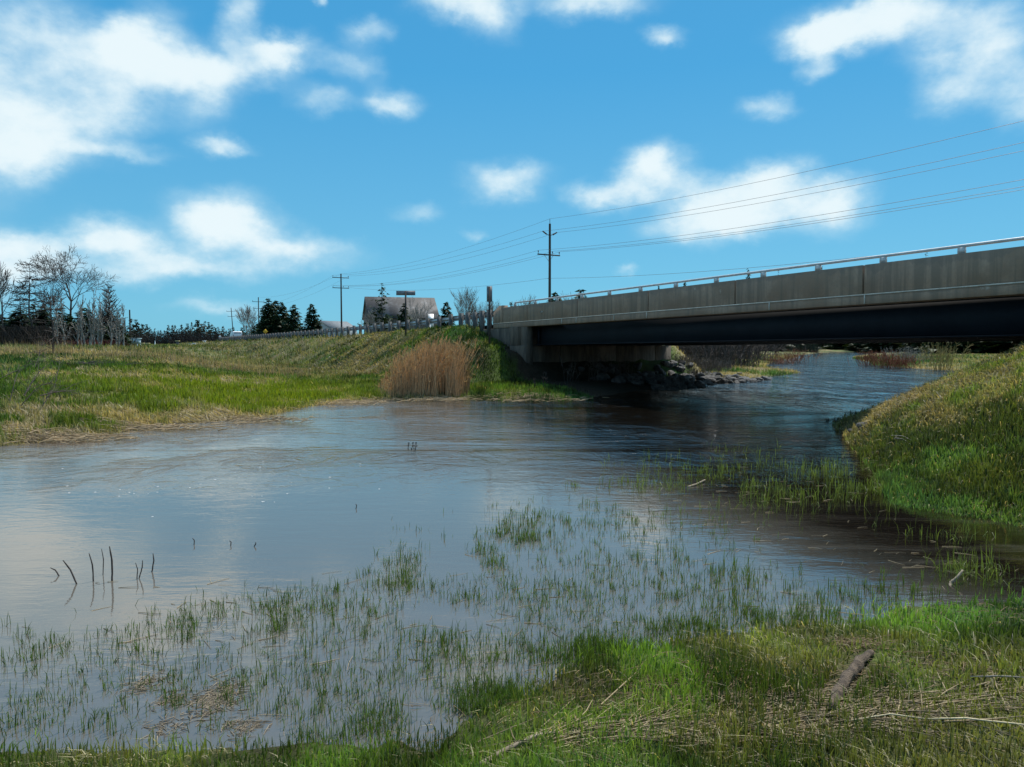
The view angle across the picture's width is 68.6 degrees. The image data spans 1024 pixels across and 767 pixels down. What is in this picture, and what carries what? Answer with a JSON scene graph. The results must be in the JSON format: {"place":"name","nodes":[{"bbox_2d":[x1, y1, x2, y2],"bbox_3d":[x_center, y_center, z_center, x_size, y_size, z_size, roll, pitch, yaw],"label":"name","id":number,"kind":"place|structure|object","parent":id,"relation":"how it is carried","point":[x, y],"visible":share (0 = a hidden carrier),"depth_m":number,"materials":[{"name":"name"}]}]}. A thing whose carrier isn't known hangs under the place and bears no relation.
{"place":"outdoors","nodes":[
{"label":"outdoors","id":0,"kind":"place"},
{"bbox_2d":[0,494,1015,754],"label":"emergent grass","id":1,"kind":"structure","parent":0,"point":[496,692],"depth_m":5.35,"materials":[{"name":"plant"}]},
{"bbox_2d":[0,352,1023,753],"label":"river water","id":2,"kind":"structure","parent":0,"point":[274,504],"depth_m":8.14,"materials":[{"name":"liquid"}]},
{"bbox_2d":[109,546,112,580],"bbox_3d":[-3.564,1.678,6.675,0.023,0.461,0.045,-3,4,-42],"label":"dead stick","id":3,"kind":"object","parent":2,"relation":"in","point":[111,564],"visible":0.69,"depth_m":6.67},
{"bbox_2d":[113,668,280,740],"bbox_3d":[-1.865,1.871,4.404,0.842,0.013,1.236,-2,3,-28],"label":"floating straw","id":4,"kind":"object","parent":2,"relation":"on","point":[212,699],"visible":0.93,"depth_m":4.38,"materials":[{"name":"plant"}]},
{"bbox_2d":[0,327,1023,766],"bbox_3d":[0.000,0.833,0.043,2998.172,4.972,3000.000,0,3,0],"label":"ground","id":5,"kind":"structure","parent":0,"point":[552,371],"depth_m":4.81,"materials":[{"name":"plant"}]},
{"bbox_2d":[0,271,12,299],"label":"bare tree","id":6,"kind":"object","parent":5,"relation":"on","point":[4,289],"visible":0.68,"depth_m":86.36,"materials":[{"name":"grey plant"}]},
{"bbox_2d":[1,307,35,331],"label":"spruce tree","id":7,"kind":"object","parent":5,"relation":"on","point":[11,321],"visible":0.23,"depth_m":87.41,"materials":[{"name":"green plant"}]},
{"bbox_2d":[0,262,37,337],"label":"bare tree","id":8,"kind":"object","parent":5,"relation":"on","point":[3,285],"visible":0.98,"depth_m":83.26,"materials":[{"name":"brown plant"}]},
{"bbox_2d":[3,279,38,325],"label":"larch tree","id":9,"kind":"object","parent":5,"relation":"on","point":[21,303],"visible":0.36,"depth_m":91.41,"materials":[{"name":"grey plant"}]},
{"bbox_2d":[0,260,53,341],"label":"larch tree","id":10,"kind":"object","parent":5,"relation":"on","point":[29,300],"visible":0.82,"depth_m":85.58,"materials":[{"name":"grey plant"}]},
{"bbox_2d":[30,311,51,329],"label":"spruce tree","id":11,"kind":"object","parent":5,"relation":"on","point":[44,318],"visible":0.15,"depth_m":91.44,"materials":[{"name":"green plant"}]},
{"bbox_2d":[28,305,53,324],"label":"spruce tree","id":12,"kind":"object","parent":5,"relation":"on","point":[42,314],"visible":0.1,"depth_m":92.41,"materials":[{"name":"green plant"}]},
{"bbox_2d":[27,285,65,316],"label":"bare tree","id":13,"kind":"object","parent":5,"relation":"on","point":[56,294],"visible":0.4,"depth_m":95.81,"materials":[{"name":"grey plant"}]},
{"bbox_2d":[0,337,102,405],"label":"grass","id":14,"kind":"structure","parent":5,"relation":"on","point":[48,393],"depth_m":18.96,"materials":[{"name":"plant"}]},
{"bbox_2d":[26,291,80,353],"bbox_3d":[-25.636,-3.239,41.931,2.172,3.854,2.553,2,3,32],"label":"dead sapling","id":15,"kind":"object","parent":5,"relation":"on","point":[52,331],"visible":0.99,"depth_m":41.90,"materials":[{"name":"plant"}]},
{"bbox_2d":[49,300,60,341],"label":"birch tree","id":16,"kind":"object","parent":5,"relation":"on","point":[57,328],"visible":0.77,"depth_m":75.59,"materials":[{"name":"grey plant"}]},
{"bbox_2d":[54,296,73,344],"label":"birch tree","id":17,"kind":"object","parent":5,"relation":"on","point":[60,321],"visible":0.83,"depth_m":75.67,"materials":[{"name":"grey plant"}]},
{"bbox_2d":[54,314,73,341],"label":"spruce tree","id":18,"kind":"object","parent":5,"relation":"on","point":[67,318],"visible":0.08,"depth_m":84.42,"materials":[{"name":"green plant"}]},
{"bbox_2d":[16,243,120,315],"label":"oak tree","id":19,"kind":"object","parent":5,"relation":"on","point":[42,261],"visible":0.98,"depth_m":86.93,"materials":[{"name":"brown plant"}]},
{"bbox_2d":[0,324,138,346],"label":"underbrush","id":20,"kind":"object","parent":5,"relation":"on","point":[18,334],"visible":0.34,"depth_m":82.16,"materials":[{"name":"plant"}]},
{"bbox_2d":[70,305,83,344],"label":"birch tree","id":21,"kind":"object","parent":5,"relation":"on","point":[77,327],"visible":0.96,"depth_m":75.79,"materials":[{"name":"grey plant"}]},
{"bbox_2d":[50,308,110,341],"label":"spruce tree","id":22,"kind":"object","parent":5,"relation":"on","point":[87,321],"visible":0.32,"depth_m":83.26,"materials":[{"name":"green plant"}]},
{"bbox_2d":[76,299,90,343],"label":"birch tree","id":23,"kind":"object","parent":5,"relation":"on","point":[81,316],"visible":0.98,"depth_m":75.52,"materials":[{"name":"grey plant"}]},
{"bbox_2d":[83,300,95,345],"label":"birch tree","id":24,"kind":"object","parent":5,"relation":"on","point":[88,312],"visible":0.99,"depth_m":75.78,"materials":[{"name":"grey plant"}]},
{"bbox_2d":[88,302,96,344],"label":"birch tree","id":25,"kind":"object","parent":5,"relation":"on","point":[94,328],"visible":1,"depth_m":75.64,"materials":[{"name":"grey plant"}]},
{"bbox_2d":[85,290,101,344],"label":"birch tree","id":26,"kind":"object","parent":5,"relation":"on","point":[93,315],"visible":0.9,"depth_m":76.00,"materials":[{"name":"grey plant"}]},
{"bbox_2d":[46,339,143,346],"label":"underbrush","id":27,"kind":"object","parent":5,"relation":"on","point":[103,343],"visible":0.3,"depth_m":78.98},
{"bbox_2d":[92,295,102,343],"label":"birch tree","id":28,"kind":"object","parent":5,"relation":"on","point":[98,328],"visible":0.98,"depth_m":75.61,"materials":[{"name":"grey plant"}]},
{"bbox_2d":[94,301,107,344],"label":"birch tree","id":29,"kind":"object","parent":5,"relation":"on","point":[102,334],"visible":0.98,"depth_m":75.82,"materials":[{"name":"grey plant"}]},
{"bbox_2d":[96,288,115,322],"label":"slim tree","id":30,"kind":"object","parent":5,"relation":"on","point":[105,297],"visible":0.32,"depth_m":87.52,"materials":[{"name":"plant"}]},
{"bbox_2d":[67,359,145,365],"bbox_3d":[-18.331,-0.863,33.045,4.300,0.449,2.355,0,3,0],"label":"clump","id":31,"kind":"object","parent":5,"relation":"on","point":[92,361],"visible":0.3,"depth_m":32.83,"materials":[{"name":"green plant"}]},
{"bbox_2d":[106,304,117,346],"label":"birch tree","id":32,"kind":"object","parent":5,"relation":"on","point":[111,329],"visible":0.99,"depth_m":75.92,"materials":[{"name":"grey plant"}]},
{"bbox_2d":[97,281,134,340],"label":"larch tree","id":33,"kind":"object","parent":5,"relation":"on","point":[109,307],"visible":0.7,"depth_m":85.61,"materials":[{"name":"grey plant"}]},
{"bbox_2d":[100,312,135,344],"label":"spruce tree","id":34,"kind":"object","parent":5,"relation":"on","point":[128,338],"visible":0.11,"depth_m":87.76,"materials":[{"name":"green plant"}]},
{"bbox_2d":[111,309,124,345],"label":"birch tree","id":35,"kind":"object","parent":5,"relation":"on","point":[116,326],"visible":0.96,"depth_m":75.75,"materials":[{"name":"grey plant"}]},
{"bbox_2d":[114,312,122,346],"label":"birch tree","id":36,"kind":"object","parent":5,"relation":"on","point":[119,333],"visible":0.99,"depth_m":75.65,"materials":[{"name":"grey plant"}]},
{"bbox_2d":[119,305,126,345],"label":"birch tree","id":37,"kind":"object","parent":5,"relation":"on","point":[123,325],"visible":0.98,"depth_m":75.74,"materials":[{"name":"grey plant"}]},
{"bbox_2d":[0,338,371,378],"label":"dead stalks","id":38,"kind":"object","parent":5,"relation":"on","point":[206,363],"visible":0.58,"depth_m":41.29,"materials":[{"name":"plant"}]},
{"bbox_2d":[0,331,372,365],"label":"grass","id":39,"kind":"structure","parent":5,"relation":"on","point":[170,347],"depth_m":74.39,"materials":[{"name":"plant"}]},
{"bbox_2d":[132,330,254,344],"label":"underbrush","id":40,"kind":"object","parent":5,"relation":"on","point":[163,340],"visible":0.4,"depth_m":272.78,"materials":[{"name":"plant"}]},
{"bbox_2d":[233,306,257,334],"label":"bare tree","id":41,"kind":"object","parent":5,"relation":"on","point":[247,316],"visible":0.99,"depth_m":198.73,"materials":[{"name":"plant"}]},
{"bbox_2d":[251,306,265,333],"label":"spruce tree","id":42,"kind":"object","parent":5,"relation":"on","point":[258,330],"visible":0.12,"depth_m":169.11,"materials":[{"name":"green plant"}]},
{"bbox_2d":[249,298,281,338],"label":"spruce tree","id":43,"kind":"object","parent":5,"relation":"on","point":[266,321],"visible":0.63,"depth_m":163.69,"materials":[{"name":"green plant"}]},
{"bbox_2d":[254,300,283,331],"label":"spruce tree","id":44,"kind":"object","parent":5,"relation":"on","point":[275,303],"visible":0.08,"depth_m":170.98,"materials":[{"name":"green plant"}]},
{"bbox_2d":[268,302,289,338],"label":"spruce tree","id":45,"kind":"object","parent":5,"relation":"on","point":[281,308],"visible":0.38,"depth_m":162.73,"materials":[{"name":"green plant"}]},
{"bbox_2d":[279,304,303,337],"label":"spruce tree","id":46,"kind":"object","parent":5,"relation":"on","point":[292,321],"visible":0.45,"depth_m":159.06,"materials":[{"name":"green plant"}]},
{"bbox_2d":[0,323,603,446],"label":"meadow grass","id":47,"kind":"structure","parent":5,"relation":"on","point":[270,387],"depth_m":28.25,"materials":[{"name":"plant"}]},
{"bbox_2d":[0,390,608,443],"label":"riverbank","id":48,"kind":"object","parent":5,"relation":"on","point":[65,437],"depth_m":18.70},
{"bbox_2d":[296,304,328,336],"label":"spruce tree","id":49,"kind":"object","parent":5,"relation":"on","point":[311,321],"visible":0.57,"depth_m":150.92,"materials":[{"name":"green plant"}]},
{"bbox_2d":[318,321,356,335],"bbox_3d":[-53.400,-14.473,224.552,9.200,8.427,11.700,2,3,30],"label":"car","id":50,"kind":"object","parent":5,"relation":"on","point":[330,324],"depth_m":221.45,"materials":[{"name":"metal"}]},
{"bbox_2d":[332,274,348,326],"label":"utility pole","id":51,"kind":"object","parent":5,"relation":"on","point":[340,277],"visible":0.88,"depth_m":146.21,"materials":[{"name":"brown wood"}]},
{"bbox_2d":[219,310,494,340],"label":"guardrail","id":52,"kind":"object","parent":5,"relation":"on","point":[482,315],"visible":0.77,"depth_m":54.85,"materials":[{"name":"metal"}]},
{"bbox_2d":[360,306,384,332],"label":"bare tree","id":53,"kind":"object","parent":5,"relation":"on","point":[371,317],"visible":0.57,"depth_m":111.19,"materials":[{"name":"plant"}]},
{"bbox_2d":[358,283,396,331],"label":"spruce tree","id":54,"kind":"object","parent":5,"relation":"on","point":[380,311],"visible":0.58,"depth_m":103.53,"materials":[{"name":"green plant"}]},
{"bbox_2d":[362,297,438,332],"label":"barn","id":55,"kind":"structure","parent":5,"relation":"on","point":[393,305],"depth_m":146.97,"materials":[{"name":"wood"}]},
{"bbox_2d":[395,303,411,329],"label":"spruce tree","id":56,"kind":"object","parent":5,"relation":"on","point":[402,318],"visible":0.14,"depth_m":109.47,"materials":[{"name":"green plant"}]},
{"bbox_2d":[396,291,414,335],"bbox_3d":[-6.909,-4.390,48.803,1.241,3.279,0.110,0,3,0],"label":"road sign","id":57,"kind":"object","parent":5,"relation":"on","point":[405,293],"visible":0.82,"depth_m":48.76,"materials":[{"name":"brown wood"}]},
{"bbox_2d":[407,297,433,329],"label":"bare tree","id":58,"kind":"object","parent":5,"relation":"on","point":[416,314],"visible":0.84,"depth_m":117.41,"materials":[{"name":"plant"}]},
{"bbox_2d":[374,334,485,398],"bbox_3d":[-3.369,-0.804,30.996,4.723,2.704,5.406,0,3,0],"label":"reed bed","id":59,"kind":"object","parent":5,"relation":"on","point":[411,375],"visible":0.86,"depth_m":29.22,"materials":[{"name":"plant"}]},
{"bbox_2d":[433,302,453,327],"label":"spruce tree","id":60,"kind":"object","parent":5,"relation":"on","point":[445,311],"visible":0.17,"depth_m":104.44,"materials":[{"name":"green plant"}]},
{"bbox_2d":[449,286,480,325],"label":"bare tree","id":61,"kind":"object","parent":5,"relation":"on","point":[468,298],"visible":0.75,"depth_m":107.49,"materials":[{"name":"plant"}]},
{"bbox_2d":[477,300,499,324],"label":"bare tree","id":62,"kind":"object","parent":5,"relation":"on","point":[492,307],"visible":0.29,"depth_m":109.03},
{"bbox_2d":[487,286,491,342],"bbox_3d":[-1.116,-3.163,37.151,0.274,3.296,0.110,0,3,0],"label":"marker sign","id":63,"kind":"object","parent":5,"relation":"on","point":[489,294],"visible":0.82,"depth_m":37.11,"materials":[{"name":"grey metal"}]},
{"bbox_2d":[480,731,558,764],"bbox_3d":[0.033,1.799,3.711,0.510,0.039,0.069,-2,4,-35],"label":"fallen branch","id":64,"kind":"object","parent":5,"relation":"on","point":[514,745],"visible":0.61,"depth_m":3.71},
{"bbox_2d":[537,224,559,301],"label":"utility pole","id":65,"kind":"object","parent":5,"relation":"on","point":[549,279],"visible":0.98,"depth_m":84.33,"materials":[{"name":"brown wood"}]},
{"bbox_2d":[333,256,867,289],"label":"power line","id":66,"kind":"object","parent":65,"relation":"attached to","point":[656,274],"visible":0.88,"depth_m":65.95,"materials":[{"name":"metal"}]},
{"bbox_2d":[256,142,1023,306],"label":"power line","id":67,"kind":"object","parent":65,"relation":"attached to","point":[743,200],"visible":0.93,"depth_m":56.86,"materials":[{"name":"metal"}]},
{"bbox_2d":[280,121,1021,295],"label":"power line","id":68,"kind":"object","parent":65,"relation":"attached to","point":[725,188],"visible":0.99,"depth_m":58.85,"materials":[{"name":"metal"}]},
{"bbox_2d":[306,151,1020,296],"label":"power line","id":69,"kind":"object","parent":65,"relation":"attached to","point":[733,207],"visible":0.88,"depth_m":59.93,"materials":[{"name":"metal"}]},
{"bbox_2d":[334,179,1023,285],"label":"power line","id":70,"kind":"object","parent":65,"relation":"attached to","point":[718,230],"visible":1,"depth_m":57.93,"materials":[{"name":"metal"}]},
{"bbox_2d":[369,186,1023,285],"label":"power line","id":71,"kind":"object","parent":65,"relation":"attached to","point":[756,229],"visible":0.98,"depth_m":57.18,"materials":[{"name":"metal"}]},
{"bbox_2d":[380,189,1023,285],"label":"power line","id":72,"kind":"object","parent":65,"relation":"attached to","point":[755,231],"visible":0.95,"depth_m":58.97,"materials":[{"name":"metal"}]},
{"bbox_2d":[671,352,691,364],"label":"bank shrub","id":73,"kind":"object","parent":5,"relation":"on","point":[681,360],"visible":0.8,"depth_m":45.64,"materials":[{"name":"green plant"}]},
{"bbox_2d":[682,353,708,366],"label":"bank shrub","id":74,"kind":"object","parent":5,"relation":"on","point":[693,359],"visible":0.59,"depth_m":46.77,"materials":[{"name":"green plant"}]},
{"bbox_2d":[682,365,713,377],"bbox_3d":[10.761,-0.722,43.928,2.107,0.836,1.744,0,3,0],"label":"bank shrub","id":75,"kind":"object","parent":5,"relation":"on","point":[694,372],"visible":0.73,"depth_m":43.86,"materials":[{"name":"green plant"}]},
{"bbox_2d":[676,345,736,365],"bbox_3d":[15.589,-3.144,61.088,6.812,3.772,8.248,-1,3,-12],"label":"dark shrub","id":76,"kind":"object","parent":5,"relation":"on","point":[687,351],"visible":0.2,"depth_m":60.79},
{"bbox_2d":[695,357,732,373],"bbox_3d":[13.327,-1.173,50.031,1.993,1.239,1.989,-3,4,-40],"label":"bank shrub","id":77,"kind":"object","parent":5,"relation":"on","point":[716,367],"visible":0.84,"depth_m":49.91,"materials":[{"name":"green plant"}]},
{"bbox_2d":[412,595,1023,746],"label":"grass","id":78,"kind":"object","parent":5,"relation":"on","point":[848,642],"depth_m":4.34,"materials":[{"name":"plant"}]},
{"bbox_2d":[710,358,732,370],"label":"bank shrub","id":79,"kind":"object","parent":5,"relation":"on","point":[728,366],"visible":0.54,"depth_m":52.80,"materials":[{"name":"green plant"}]},
{"bbox_2d":[680,344,768,368],"bbox_3d":[15.867,-2.581,58.280,6.499,2.961,6.216,-3,4,-41],"label":"dark shrub","id":80,"kind":"object","parent":5,"relation":"on","point":[723,353],"visible":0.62,"depth_m":57.37,"materials":[{"name":"plant"}]},
{"bbox_2d":[690,344,783,366],"bbox_3d":[19.701,-3.037,63.971,7.608,3.539,7.138,2,3,30],"label":"dark shrub","id":81,"kind":"object","parent":5,"relation":"on","point":[751,355],"visible":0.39,"depth_m":63.16,"materials":[{"name":"plant"}]},
{"bbox_2d":[459,666,1023,766],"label":"fallen reeds","id":82,"kind":"object","parent":5,"relation":"on","point":[936,713],"visible":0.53,"depth_m":3.79,"materials":[{"name":"plant"}]},
{"bbox_2d":[676,344,822,352],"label":"underbrush","id":83,"kind":"object","parent":5,"relation":"on","point":[811,348],"visible":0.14,"depth_m":190.26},
{"bbox_2d":[483,236,1023,364],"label":"road bridge","id":84,"kind":"structure","parent":5,"relation":"on","point":[961,295],"depth_m":22.61,"materials":[{"name":"concrete"}]},
{"bbox_2d":[755,354,798,363],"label":"red shrub","id":85,"kind":"object","parent":5,"relation":"on","point":[780,360],"visible":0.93,"depth_m":83.62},
{"bbox_2d":[745,344,808,359],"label":"dark shrub","id":86,"kind":"object","parent":5,"relation":"on","point":[774,350],"visible":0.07,"depth_m":93.68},
{"bbox_2d":[565,438,1023,592],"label":"emergent grass","id":87,"kind":"structure","parent":5,"relation":"on","point":[877,491],"depth_m":10.59,"materials":[{"name":"plant"}]},
{"bbox_2d":[775,348,821,362],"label":"red shrub","id":88,"kind":"object","parent":5,"relation":"on","point":[790,356],"visible":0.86,"depth_m":89.71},
{"bbox_2d":[671,346,1002,377],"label":"river grass","id":89,"kind":"structure","parent":5,"relation":"on","point":[772,371],"depth_m":66.34,"materials":[{"name":"plant"}]},
{"bbox_2d":[822,343,858,349],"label":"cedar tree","id":90,"kind":"object","parent":5,"relation":"on","point":[836,346],"visible":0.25,"depth_m":232.68,"materials":[{"name":"green plant"}]},
{"bbox_2d":[826,649,874,709],"bbox_3d":[1.922,1.665,4.265,0.078,0.103,1.011,2,4,36],"label":"fallen log","id":91,"kind":"object","parent":5,"relation":"on","point":[849,675],"visible":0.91,"depth_m":4.21,"materials":[{"name":"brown wood"}]},
{"bbox_2d":[843,343,878,351],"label":"cedar tree","id":92,"kind":"object","parent":5,"relation":"on","point":[856,346],"visible":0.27,"depth_m":219.84,"materials":[{"name":"green plant"}]},
{"bbox_2d":[847,349,885,365],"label":"red shrub","id":93,"kind":"object","parent":5,"relation":"on","point":[861,359],"visible":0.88,"depth_m":75.87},
{"bbox_2d":[860,343,910,352],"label":"cedar tree","id":94,"kind":"object","parent":5,"relation":"on","point":[876,347],"visible":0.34,"depth_m":193.71,"materials":[{"name":"green plant"}]},
{"bbox_2d":[868,349,907,367],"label":"red shrub","id":95,"kind":"object","parent":5,"relation":"on","point":[889,361],"visible":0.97,"depth_m":67.63,"materials":[{"name":"plant"}]},
{"bbox_2d":[886,354,919,367],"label":"red shrub","id":96,"kind":"object","parent":5,"relation":"on","point":[905,362],"visible":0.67,"depth_m":67.69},
{"bbox_2d":[878,346,932,362],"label":"white grass clump","id":97,"kind":"object","parent":5,"relation":"on","point":[907,352],"visible":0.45,"depth_m":81.22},
{"bbox_2d":[826,342,1023,526],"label":"slope grass","id":98,"kind":"structure","parent":5,"relation":"on","point":[910,490],"depth_m":11.77,"materials":[{"name":"plant"}]},
{"bbox_2d":[893,342,959,352],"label":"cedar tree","id":99,"kind":"object","parent":5,"relation":"on","point":[915,344],"visible":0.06,"depth_m":150.00,"materials":[{"name":"green plant"}]},
{"bbox_2d":[845,713,1023,725],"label":"reed stalk","id":100,"kind":"object","parent":5,"relation":"on","point":[946,718],"visible":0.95,"depth_m":3.64,"materials":[{"name":"plant"}]},
{"bbox_2d":[918,342,971,369],"bbox_3d":[35.483,-2.356,61.656,3.491,2.707,3.892,-1,3,-22],"label":"willow shrub","id":101,"kind":"object","parent":5,"relation":"on","point":[942,358],"visible":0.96,"depth_m":61.76,"materials":[{"name":"plant"}]},
{"bbox_2d":[914,342,996,353],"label":"cedar tree","id":102,"kind":"object","parent":5,"relation":"on","point":[963,345],"visible":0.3,"depth_m":137.92,"materials":[{"name":"green plant"}]},
{"bbox_2d":[972,341,1019,352],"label":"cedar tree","id":103,"kind":"object","parent":5,"relation":"on","point":[1004,349],"visible":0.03,"depth_m":136.37,"materials":[{"name":"green plant"}]},
{"bbox_2d":[970,675,1023,677],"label":"reed stalk","id":104,"kind":"object","parent":5,"relation":"on","point":[999,676],"visible":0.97,"depth_m":4.10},
{"bbox_2d":[976,341,1023,353],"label":"cedar tree","id":105,"kind":"object","parent":5,"relation":"on","point":[1005,343],"visible":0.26,"depth_m":135.85,"materials":[{"name":"green plant"}]},
{"bbox_2d":[0,0,1023,337],"label":"sky","id":106,"kind":"structure","parent":0,"point":[211,158],"materials":[{"name":"blue"}]},
{"bbox_2d":[49,477,1017,766],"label":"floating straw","id":107,"kind":"object","parent":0,"point":[483,593],"visible":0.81,"depth_m":5.85,"materials":[{"name":"plant"}]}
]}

